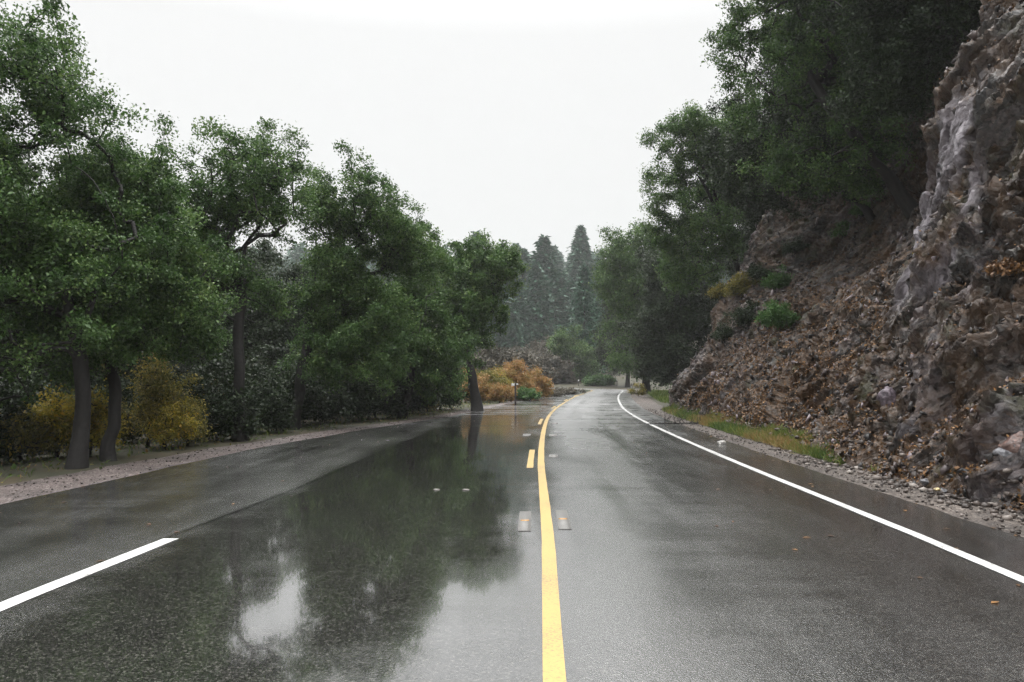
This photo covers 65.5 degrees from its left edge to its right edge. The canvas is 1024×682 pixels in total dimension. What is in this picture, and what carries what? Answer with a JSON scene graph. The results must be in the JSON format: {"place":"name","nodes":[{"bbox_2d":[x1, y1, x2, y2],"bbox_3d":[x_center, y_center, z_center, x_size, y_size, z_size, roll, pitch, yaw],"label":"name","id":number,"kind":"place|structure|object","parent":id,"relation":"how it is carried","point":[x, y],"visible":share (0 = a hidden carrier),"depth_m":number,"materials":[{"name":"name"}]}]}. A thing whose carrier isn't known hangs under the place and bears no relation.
{"place":"outdoors","nodes":[
{"label":"outdoors","id":0,"kind":"place"},
{"bbox_2d":[0,257,712,485],"bbox_3d":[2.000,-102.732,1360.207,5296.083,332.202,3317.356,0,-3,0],"label":"ground","id":1,"kind":"structure","parent":0,"point":[39,471],"depth_m":18.32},
{"bbox_2d":[0,374,43,461],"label":"bush","id":2,"kind":"object","parent":1,"relation":"on","point":[8,408],"visible":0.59,"depth_m":14.80,"materials":[{"name":"green plant"}]},
{"bbox_2d":[0,407,64,461],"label":"bush","id":3,"kind":"object","parent":1,"relation":"on","point":[31,435],"visible":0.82,"depth_m":15.01,"materials":[{"name":"green plant"}]},
{"bbox_2d":[0,363,69,456],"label":"bush","id":4,"kind":"object","parent":1,"relation":"on","point":[18,390],"visible":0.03,"depth_m":17.39,"materials":[{"name":"green plant"}]},
{"bbox_2d":[10,380,93,457],"bbox_3d":[-8.994,1.678,15.755,1.603,1.880,1.585,2,-3,-37],"label":"bush","id":5,"kind":"object","parent":1,"relation":"on","point":[48,414],"visible":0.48,"depth_m":15.49,"materials":[{"name":"yellow plant"}]},
{"bbox_2d":[0,359,105,454],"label":"bush","id":6,"kind":"object","parent":1,"relation":"on","point":[38,389],"depth_m":19.90,"materials":[{"name":"green plant"}]},
{"bbox_2d":[0,138,147,389],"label":"oak tree","id":7,"kind":"object","parent":1,"relation":"on","point":[35,167],"visible":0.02,"depth_m":21.49,"materials":[{"name":"green plant"}]},
{"bbox_2d":[0,0,162,469],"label":"oak tree","id":8,"kind":"object","parent":1,"relation":"on","point":[62,260],"visible":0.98,"depth_m":13.54,"materials":[{"name":"green plant"}]},
{"bbox_2d":[6,311,173,396],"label":"oak tree","id":9,"kind":"object","parent":1,"relation":"on","point":[40,366],"visible":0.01,"depth_m":33.94,"materials":[{"name":"green plant"}]},
{"bbox_2d":[53,384,133,456],"bbox_3d":[-8.122,1.712,15.582,1.496,1.751,1.212,0,-3,0],"label":"bush","id":10,"kind":"object","parent":1,"relation":"on","point":[97,430],"visible":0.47,"depth_m":15.43,"materials":[{"name":"yellow plant"}]},
{"bbox_2d":[0,121,239,461],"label":"oak tree","id":11,"kind":"object","parent":1,"relation":"on","point":[177,308],"visible":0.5,"depth_m":15.11,"materials":[{"name":"green plant"}]},
{"bbox_2d":[91,373,152,443],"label":"bush","id":12,"kind":"object","parent":1,"relation":"on","point":[127,396],"visible":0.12,"depth_m":19.01,"materials":[{"name":"green plant"}]},
{"bbox_2d":[100,353,190,447],"bbox_3d":[-8.039,1.402,17.580,1.864,2.545,1.769,-2,-3,43],"label":"bush","id":13,"kind":"object","parent":1,"relation":"on","point":[151,389],"visible":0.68,"depth_m":17.37,"materials":[{"name":"green plant"}]},
{"bbox_2d":[140,396,201,449],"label":"bush","id":14,"kind":"object","parent":1,"relation":"on","point":[176,427],"visible":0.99,"depth_m":16.98,"materials":[{"name":"yellow plant"}]},
{"bbox_2d":[90,198,278,393],"bbox_3d":[-12.678,-0.819,27.822,8.903,8.939,6.957,0,-3,0],"label":"oak tree","id":15,"kind":"object","parent":1,"relation":"on","point":[230,322],"visible":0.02,"depth_m":27.09,"materials":[{"name":"green plant"}]},
{"bbox_2d":[155,370,217,445],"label":"bush","id":16,"kind":"object","parent":1,"relation":"on","point":[196,409],"visible":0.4,"depth_m":17.87,"materials":[{"name":"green plant"}]},
{"bbox_2d":[131,349,270,403],"bbox_3d":[-8.664,1.522,22.140,3.029,2.940,3.513,-1,-3,27],"label":"bush","id":17,"kind":"object","parent":1,"relation":"on","point":[208,367],"visible":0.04,"depth_m":21.85,"materials":[{"name":"green plant"}]},
{"bbox_2d":[167,332,264,378],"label":"oak tree","id":18,"kind":"object","parent":1,"relation":"on","point":[244,357],"depth_m":58.32,"materials":[{"name":"green plant"}]},
{"bbox_2d":[177,362,268,441],"bbox_3d":[-7.359,1.624,19.423,2.702,2.261,2.330,0,-3,0],"label":"bush","id":19,"kind":"object","parent":1,"relation":"on","point":[224,411],"visible":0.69,"depth_m":19.10,"materials":[{"name":"green plant"}]},
{"bbox_2d":[173,246,299,382],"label":"oak tree","id":20,"kind":"object","parent":1,"relation":"on","point":[280,260],"visible":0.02,"depth_m":40.01,"materials":[{"name":"green plant"}]},
{"bbox_2d":[149,109,330,441],"bbox_3d":[-7.238,-1.457,19.409,5.503,8.355,3.656,1,-3,-17],"label":"oak tree","id":21,"kind":"object","parent":1,"relation":"on","point":[233,213],"visible":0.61,"depth_m":19.25,"materials":[{"name":"green plant"}]},
{"bbox_2d":[217,363,300,432],"bbox_3d":[-7.222,1.733,21.921,2.703,2.261,2.330,0,-3,0],"label":"bush","id":22,"kind":"object","parent":1,"relation":"on","point":[276,417],"visible":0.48,"depth_m":21.66,"materials":[{"name":"green plant"}]},
{"bbox_2d":[0,399,518,482],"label":"weeds","id":23,"kind":"object","parent":1,"relation":"on","point":[13,466],"visible":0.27,"depth_m":18.42,"materials":[{"name":"green plant"}]},
{"bbox_2d":[0,399,525,503],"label":"gravel verge","id":24,"kind":"structure","parent":1,"relation":"on","point":[87,476],"depth_m":13.57,"materials":[{"name":"gravel"}]},
{"bbox_2d":[195,232,338,378],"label":"oak tree","id":25,"kind":"object","parent":1,"relation":"on","point":[252,320],"visible":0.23,"depth_m":33.97,"materials":[{"name":"green plant"}]},
{"bbox_2d":[245,341,329,389],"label":"bush","id":26,"kind":"object","parent":1,"relation":"on","point":[265,349],"visible":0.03,"depth_m":28.71,"materials":[{"name":"green plant"}]},
{"bbox_2d":[255,359,339,424],"bbox_3d":[-6.727,1.778,24.819,2.563,2.488,2.973,1,-3,-30],"label":"bush","id":27,"kind":"object","parent":1,"relation":"on","point":[310,409],"visible":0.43,"depth_m":24.43,"materials":[{"name":"green plant"}]},
{"bbox_2d":[294,371,390,423],"bbox_3d":[-5.871,1.795,27.117,2.796,2.714,3.243,-1,-3,29],"label":"bush","id":28,"kind":"object","parent":1,"relation":"on","point":[353,401],"visible":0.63,"depth_m":26.81,"materials":[{"name":"green plant"}]},
{"bbox_2d":[275,138,447,429],"bbox_3d":[-4.463,-1.535,24.482,4.985,8.958,4.835,0,-3,0],"label":"oak tree","id":29,"kind":"object","parent":1,"relation":"on","point":[339,345],"visible":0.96,"depth_m":23.59,"materials":[{"name":"green plant"}]},
{"bbox_2d":[359,373,414,418],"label":"bush","id":30,"kind":"object","parent":1,"relation":"on","point":[392,407],"visible":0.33,"depth_m":28.96,"materials":[{"name":"green plant"}]},
{"bbox_2d":[331,221,478,418],"bbox_3d":[-4.116,-0.744,29.821,4.887,7.844,5.330,-2,-3,34],"label":"oak tree","id":31,"kind":"object","parent":1,"relation":"on","point":[434,367],"visible":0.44,"depth_m":29.47,"materials":[{"name":"green plant"}]},
{"bbox_2d":[401,374,451,413],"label":"bush","id":32,"kind":"object","parent":1,"relation":"on","point":[416,402],"visible":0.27,"depth_m":32.19,"materials":[{"name":"green plant"}]},
{"bbox_2d":[424,369,469,410],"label":"bush","id":33,"kind":"object","parent":1,"relation":"on","point":[449,402],"visible":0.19,"depth_m":36.84,"materials":[{"name":"green plant"}]},
{"bbox_2d":[397,228,530,410],"bbox_3d":[-2.618,-0.899,36.155,6.377,8.711,4.469,-1,-3,30],"label":"oak tree","id":34,"kind":"object","parent":1,"relation":"on","point":[474,299],"visible":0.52,"depth_m":35.48,"materials":[{"name":"green plant"}]},
{"bbox_2d":[457,367,491,401],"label":"bush","id":35,"kind":"object","parent":1,"relation":"on","point":[482,386],"visible":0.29,"depth_m":46.58,"materials":[{"name":"orange plant"}]},
{"bbox_2d":[230,240,730,302],"bbox_3d":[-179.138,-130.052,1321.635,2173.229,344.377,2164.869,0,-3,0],"label":"forest","id":36,"kind":"object","parent":1,"relation":"on","point":[297,252],"visible":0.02,"depth_m":251.81,"materials":[{"name":"plant"}]},
{"bbox_2d":[467,364,513,388],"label":"bush","id":37,"kind":"object","parent":1,"relation":"on","point":[497,378],"visible":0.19,"depth_m":49.42,"materials":[{"name":"plant"}]},
{"bbox_2d":[457,346,531,384],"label":"thicket","id":38,"kind":"object","parent":1,"relation":"on","point":[491,357],"visible":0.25,"depth_m":73.71,"materials":[{"name":"grey plant"}]},
{"bbox_2d":[482,382,517,402],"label":"bush","id":39,"kind":"object","parent":1,"relation":"on","point":[500,394],"visible":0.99,"depth_m":46.10,"materials":[{"name":"orange plant"}]},
{"bbox_2d":[489,282,532,350],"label":"fir tree","id":40,"kind":"object","parent":1,"relation":"on","point":[503,301],"visible":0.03,"depth_m":153.12,"materials":[{"name":"green plant"}]},
{"bbox_2d":[500,302,529,349],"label":"fir tree","id":41,"kind":"object","parent":1,"relation":"on","point":[508,335],"visible":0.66,"depth_m":151.11,"materials":[{"name":"green plant"}]},
{"bbox_2d":[503,298,527,350],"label":"fir tree","id":42,"kind":"object","parent":1,"relation":"on","point":[516,322],"visible":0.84,"depth_m":151.08,"materials":[{"name":"green plant"}]},
{"bbox_2d":[491,355,541,399],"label":"bush","id":43,"kind":"object","parent":1,"relation":"on","point":[526,380],"visible":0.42,"depth_m":51.38,"materials":[{"name":"orange plant"}]},
{"bbox_2d":[504,250,530,304],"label":"fir tree","id":44,"kind":"object","parent":1,"relation":"on","point":[525,259],"visible":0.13,"depth_m":179.99,"materials":[{"name":"green plant"}]},
{"bbox_2d":[502,337,544,357],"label":"thicket","id":45,"kind":"object","parent":1,"relation":"on","point":[533,344],"visible":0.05,"depth_m":117.55,"materials":[{"name":"grey plant"}]},
{"bbox_2d":[511,294,539,349],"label":"fir tree","id":46,"kind":"object","parent":1,"relation":"on","point":[521,302],"visible":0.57,"depth_m":157.70,"materials":[{"name":"green plant"}]},
{"bbox_2d":[495,348,558,377],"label":"thicket","id":47,"kind":"object","parent":1,"relation":"on","point":[526,356],"visible":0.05,"depth_m":81.01,"materials":[{"name":"grey plant"}]},
{"bbox_2d":[516,386,541,400],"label":"bush","id":48,"kind":"object","parent":1,"relation":"on","point":[525,393],"visible":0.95,"depth_m":49.63,"materials":[{"name":"green plant"}]},
{"bbox_2d":[521,365,554,397],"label":"bush","id":49,"kind":"object","parent":1,"relation":"on","point":[544,383],"visible":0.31,"depth_m":54.41,"materials":[{"name":"orange plant"}]},
{"bbox_2d":[518,262,567,345],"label":"fir tree","id":50,"kind":"object","parent":1,"relation":"on","point":[536,279],"visible":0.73,"depth_m":161.21,"materials":[{"name":"green plant"}]},
{"bbox_2d":[521,234,565,320],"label":"fir tree","id":51,"kind":"object","parent":1,"relation":"on","point":[544,255],"visible":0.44,"depth_m":178.76,"materials":[{"name":"green plant"}]},
{"bbox_2d":[533,284,571,340],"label":"fir tree","id":52,"kind":"object","parent":1,"relation":"on","point":[556,290],"visible":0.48,"depth_m":165.94,"materials":[{"name":"green plant"}]},
{"bbox_2d":[529,349,576,382],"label":"thicket","id":53,"kind":"object","parent":1,"relation":"on","point":[547,360],"visible":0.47,"depth_m":110.64,"materials":[{"name":"grey plant"}]},
{"bbox_2d":[541,389,566,396],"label":"bush","id":54,"kind":"object","parent":1,"relation":"on","point":[559,393],"visible":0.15,"depth_m":59.68,"materials":[{"name":"grey plant"}]},
{"bbox_2d":[532,333,579,349],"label":"thicket","id":55,"kind":"object","parent":1,"relation":"on","point":[543,343],"visible":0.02,"depth_m":124.33,"materials":[{"name":"grey plant"}]},
{"bbox_2d":[550,245,565,272],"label":"fir tree","id":56,"kind":"object","parent":1,"relation":"on","point":[558,252],"visible":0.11,"depth_m":274.06,"materials":[{"name":"green plant"}]},
{"bbox_2d":[554,272,569,311],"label":"fir tree","id":57,"kind":"object","parent":1,"relation":"on","point":[563,280],"visible":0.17,"depth_m":180.25,"materials":[{"name":"green plant"}]},
{"bbox_2d":[554,280,583,339],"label":"fir tree","id":58,"kind":"object","parent":1,"relation":"on","point":[568,290],"visible":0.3,"depth_m":171.94,"materials":[{"name":"green plant"}]},
{"bbox_2d":[551,387,586,394],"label":"bush","id":59,"kind":"object","parent":1,"relation":"on","point":[569,390],"visible":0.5,"depth_m":67.21,"materials":[{"name":"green plant"}]},
{"bbox_2d":[545,323,604,380],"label":"oak tree","id":60,"kind":"object","parent":1,"relation":"on","point":[584,359],"visible":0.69,"depth_m":114.42,"materials":[{"name":"green plant"}]},
{"bbox_2d":[567,248,590,285],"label":"fir tree","id":61,"kind":"object","parent":1,"relation":"on","point":[577,264],"visible":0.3,"depth_m":192.94,"materials":[{"name":"green plant"}]},
{"bbox_2d":[562,225,595,274],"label":"fir tree","id":62,"kind":"object","parent":1,"relation":"on","point":[580,231],"visible":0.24,"depth_m":225.72,"materials":[{"name":"green plant"}]},
{"bbox_2d":[562,238,597,279],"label":"fir tree","id":63,"kind":"object","parent":1,"relation":"on","point":[582,245],"visible":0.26,"depth_m":209.57,"materials":[{"name":"green plant"}]},
{"bbox_2d":[564,264,608,375],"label":"fir tree","id":64,"kind":"object","parent":1,"relation":"on","point":[586,301],"visible":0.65,"depth_m":121.73,"materials":[{"name":"green plant"}]},
{"bbox_2d":[581,372,608,385],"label":"bush","id":65,"kind":"object","parent":1,"relation":"on","point":[594,380],"visible":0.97,"depth_m":107.03,"materials":[{"name":"green plant"}]},
{"bbox_2d":[586,299,611,374],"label":"fir tree","id":66,"kind":"object","parent":1,"relation":"on","point":[598,308],"visible":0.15,"depth_m":127.82,"materials":[{"name":"green plant"}]},
{"bbox_2d":[599,375,616,385],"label":"bush","id":67,"kind":"object","parent":1,"relation":"on","point":[610,380],"visible":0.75,"depth_m":107.12,"materials":[{"name":"green plant"}]},
{"bbox_2d":[588,256,656,386],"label":"oak tree","id":68,"kind":"object","parent":1,"relation":"on","point":[600,351],"visible":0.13,"depth_m":104.19,"materials":[{"name":"green plant"}]},
{"bbox_2d":[584,217,698,393],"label":"oak tree","id":69,"kind":"object","parent":1,"relation":"on","point":[621,260],"visible":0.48,"depth_m":71.38,"materials":[{"name":"green plant"}]},
{"bbox_2d":[617,241,723,391],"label":"oak tree","id":70,"kind":"object","parent":1,"relation":"on","point":[659,315],"visible":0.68,"depth_m":57.06,"materials":[{"name":"green plant"}]},
{"bbox_2d":[671,171,746,279],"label":"oak tree","id":71,"kind":"object","parent":1,"relation":"on","point":[731,270],"visible":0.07,"depth_m":62.66,"materials":[{"name":"green plant"}]},
{"bbox_2d":[703,141,761,268],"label":"oak tree","id":72,"kind":"object","parent":1,"relation":"on","point":[745,248],"visible":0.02,"depth_m":53.57,"materials":[{"name":"green plant"}]},
{"bbox_2d":[646,388,883,471],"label":"grass","id":73,"kind":"structure","parent":1,"relation":"on","point":[780,439],"depth_m":19.53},
{"bbox_2d":[587,388,1023,537],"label":"gravel verge","id":74,"kind":"structure","parent":1,"relation":"on","point":[645,402],"depth_m":11.66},
{"bbox_2d":[0,409,1023,535],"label":"gravel","id":75,"kind":"structure","parent":74,"relation":"on","point":[897,490],"depth_m":13.12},
{"bbox_2d":[627,382,645,395],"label":"bush","id":76,"kind":"object","parent":74,"relation":"on","point":[641,391],"visible":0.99,"depth_m":61.75,"materials":[{"name":"yellow plant"}]},
{"bbox_2d":[660,396,1023,522],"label":"rubble","id":77,"kind":"object","parent":74,"relation":"on","point":[964,501],"visible":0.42,"depth_m":11.20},
{"bbox_2d":[0,0,788,261],"label":"sky","id":78,"kind":"structure","parent":0,"point":[520,121],"materials":[{"name":"white"}]},
{"bbox_2d":[0,388,1023,681],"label":"road","id":79,"kind":"structure","parent":0,"point":[410,552],"depth_m":6.43,"materials":[{"name":"asphalt"}]},
{"bbox_2d":[0,420,1019,602],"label":"fallen leaves","id":80,"kind":"object","parent":79,"relation":"on","point":[715,525],"visible":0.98,"depth_m":8.06,"materials":[{"name":"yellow plant"}]},
{"bbox_2d":[518,511,530,530],"bbox_3d":[0.139,1.920,8.526,0.135,0.009,1.150,0,-3,2],"label":"road reflector","id":81,"kind":"object","parent":79,"relation":"on","point":[524,522],"visible":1,"depth_m":8.46,"materials":[{"name":"plastic"}]},
{"bbox_2d":[556,510,570,528],"bbox_3d":[0.551,1.923,8.614,0.135,0.009,1.150,0,-3,2],"label":"road reflector","id":82,"kind":"object","parent":79,"relation":"on","point":[563,520],"visible":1,"depth_m":8.57,"materials":[{"name":"plastic"}]},
{"bbox_2d":[647,405,701,423],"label":"dead branch","id":83,"kind":"object","parent":79,"relation":"on","point":[692,422],"visible":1,"depth_m":25.37,"materials":[{"name":"brown plant"}]},
{"bbox_2d":[668,0,1023,514],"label":"cliff","id":84,"kind":"structure","parent":0,"point":[982,127],"depth_m":14.12,"materials":[{"name":"stone"}]},
{"bbox_2d":[634,83,769,297],"bbox_3d":[9.484,-7.257,39.385,7.116,10.205,7.146,-2,-3,37],"label":"oak tree","id":85,"kind":"object","parent":84,"relation":"on","point":[669,246],"visible":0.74,"depth_m":38.55,"materials":[{"name":"green plant"}]},
{"bbox_2d":[704,280,727,299],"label":"bush","id":86,"kind":"object","parent":84,"relation":"on","point":[716,290],"visible":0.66,"depth_m":36.57,"materials":[{"name":"yellow plant"}]},
{"bbox_2d":[706,320,734,346],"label":"bush","id":87,"kind":"object","parent":84,"relation":"on","point":[723,333],"visible":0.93,"depth_m":33.22,"materials":[{"name":"green plant"}]},
{"bbox_2d":[721,271,758,300],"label":"bush","id":88,"kind":"object","parent":84,"relation":"on","point":[740,287],"visible":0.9,"depth_m":34.95,"materials":[{"name":"yellow plant"}]},
{"bbox_2d":[721,297,761,326],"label":"bush","id":89,"kind":"object","parent":84,"relation":"on","point":[746,315],"visible":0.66,"depth_m":32.02,"materials":[{"name":"green plant"}]},
{"bbox_2d":[718,115,778,247],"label":"oak tree","id":90,"kind":"object","parent":84,"relation":"on","point":[753,219],"visible":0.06,"depth_m":45.04,"materials":[{"name":"green plant"}]},
{"bbox_2d":[745,262,772,280],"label":"bush","id":91,"kind":"object","parent":84,"relation":"on","point":[756,272],"visible":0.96,"depth_m":34.02,"materials":[{"name":"green plant"}]},
{"bbox_2d":[729,62,798,161],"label":"oak tree","id":92,"kind":"object","parent":84,"relation":"on","point":[760,89],"depth_m":38.48,"materials":[{"name":"green plant"}]},
{"bbox_2d":[757,264,794,292],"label":"bush","id":93,"kind":"object","parent":84,"relation":"on","point":[775,280],"visible":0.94,"depth_m":31.97,"materials":[{"name":"green plant"}]},
{"bbox_2d":[753,299,800,332],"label":"bush","id":94,"kind":"object","parent":84,"relation":"on","point":[776,314],"visible":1,"depth_m":25.64,"materials":[{"name":"green plant"}]},
{"bbox_2d":[779,235,814,257],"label":"bush","id":95,"kind":"object","parent":84,"relation":"on","point":[793,246],"visible":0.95,"depth_m":33.45,"materials":[{"name":"green plant"}]},
{"bbox_2d":[695,83,922,223],"bbox_3d":[11.060,-7.132,30.047,4.992,5.824,8.354,2,-3,-40],"label":"oak tree","id":96,"kind":"object","parent":84,"relation":"on","point":[773,201],"visible":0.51,"depth_m":30.53,"materials":[{"name":"green plant"}]},
{"bbox_2d":[737,41,882,187],"bbox_3d":[13.465,-9.701,34.408,6.261,8.046,8.013,1,-3,-26],"label":"oak tree","id":97,"kind":"object","parent":84,"relation":"on","point":[773,82],"visible":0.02,"depth_m":34.32,"materials":[{"name":"green plant"}]},
{"bbox_2d":[699,0,923,217],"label":"oak tree","id":98,"kind":"object","parent":84,"relation":"on","point":[731,37],"visible":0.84,"depth_m":26.31,"materials":[{"name":"green plant"}]},
{"bbox_2d":[827,219,851,239],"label":"bush","id":99,"kind":"object","parent":84,"relation":"on","point":[839,230],"visible":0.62,"depth_m":32.11,"materials":[{"name":"green plant"}]},
{"bbox_2d":[671,5,1023,511],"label":"leaf litter","id":100,"kind":"object","parent":84,"relation":"on","point":[932,463],"visible":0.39,"depth_m":20.17,"materials":[{"name":"plant"}]},
{"bbox_2d":[848,199,873,217],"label":"bush","id":101,"kind":"object","parent":84,"relation":"on","point":[855,210],"visible":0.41,"depth_m":31.07,"materials":[{"name":"green plant"}]},
{"bbox_2d":[754,0,975,154],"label":"oak tree","id":102,"kind":"object","parent":84,"relation":"on","point":[803,84],"visible":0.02,"depth_m":31.31,"materials":[{"name":"green plant"}]},
{"bbox_2d":[787,0,981,132],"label":"oak tree","id":103,"kind":"object","parent":84,"relation":"on","point":[898,32],"visible":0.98,"depth_m":20.80,"materials":[{"name":"green plant"}]},
{"bbox_2d":[877,386,896,406],"bbox_3d":[6.572,1.050,13.847,0.416,0.535,0.345,0,-3,0],"label":"boulder","id":104,"kind":"object","parent":84,"relation":"on","point":[886,395],"visible":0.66,"depth_m":13.75,"materials":[{"name":"grey stone"}]},
{"bbox_2d":[981,257,1023,304],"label":"bush","id":105,"kind":"object","parent":84,"relation":"on","point":[1007,267],"visible":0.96,"depth_m":11.34,"materials":[{"name":"brown plant"}]},
{"bbox_2d":[993,447,1011,456],"bbox_3d":[5.910,1.353,9.555,0.230,0.153,0.188,0,-3,0],"label":"boulder","id":106,"kind":"object","parent":84,"relation":"on","point":[1001,452],"visible":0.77,"depth_m":9.51,"materials":[{"name":"grey stone"}]},
{"bbox_2d":[997,431,1023,452],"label":"boulder","id":107,"kind":"object","parent":84,"relation":"on","point":[1008,444],"visible":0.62,"depth_m":9.52,"materials":[{"name":"stone"}]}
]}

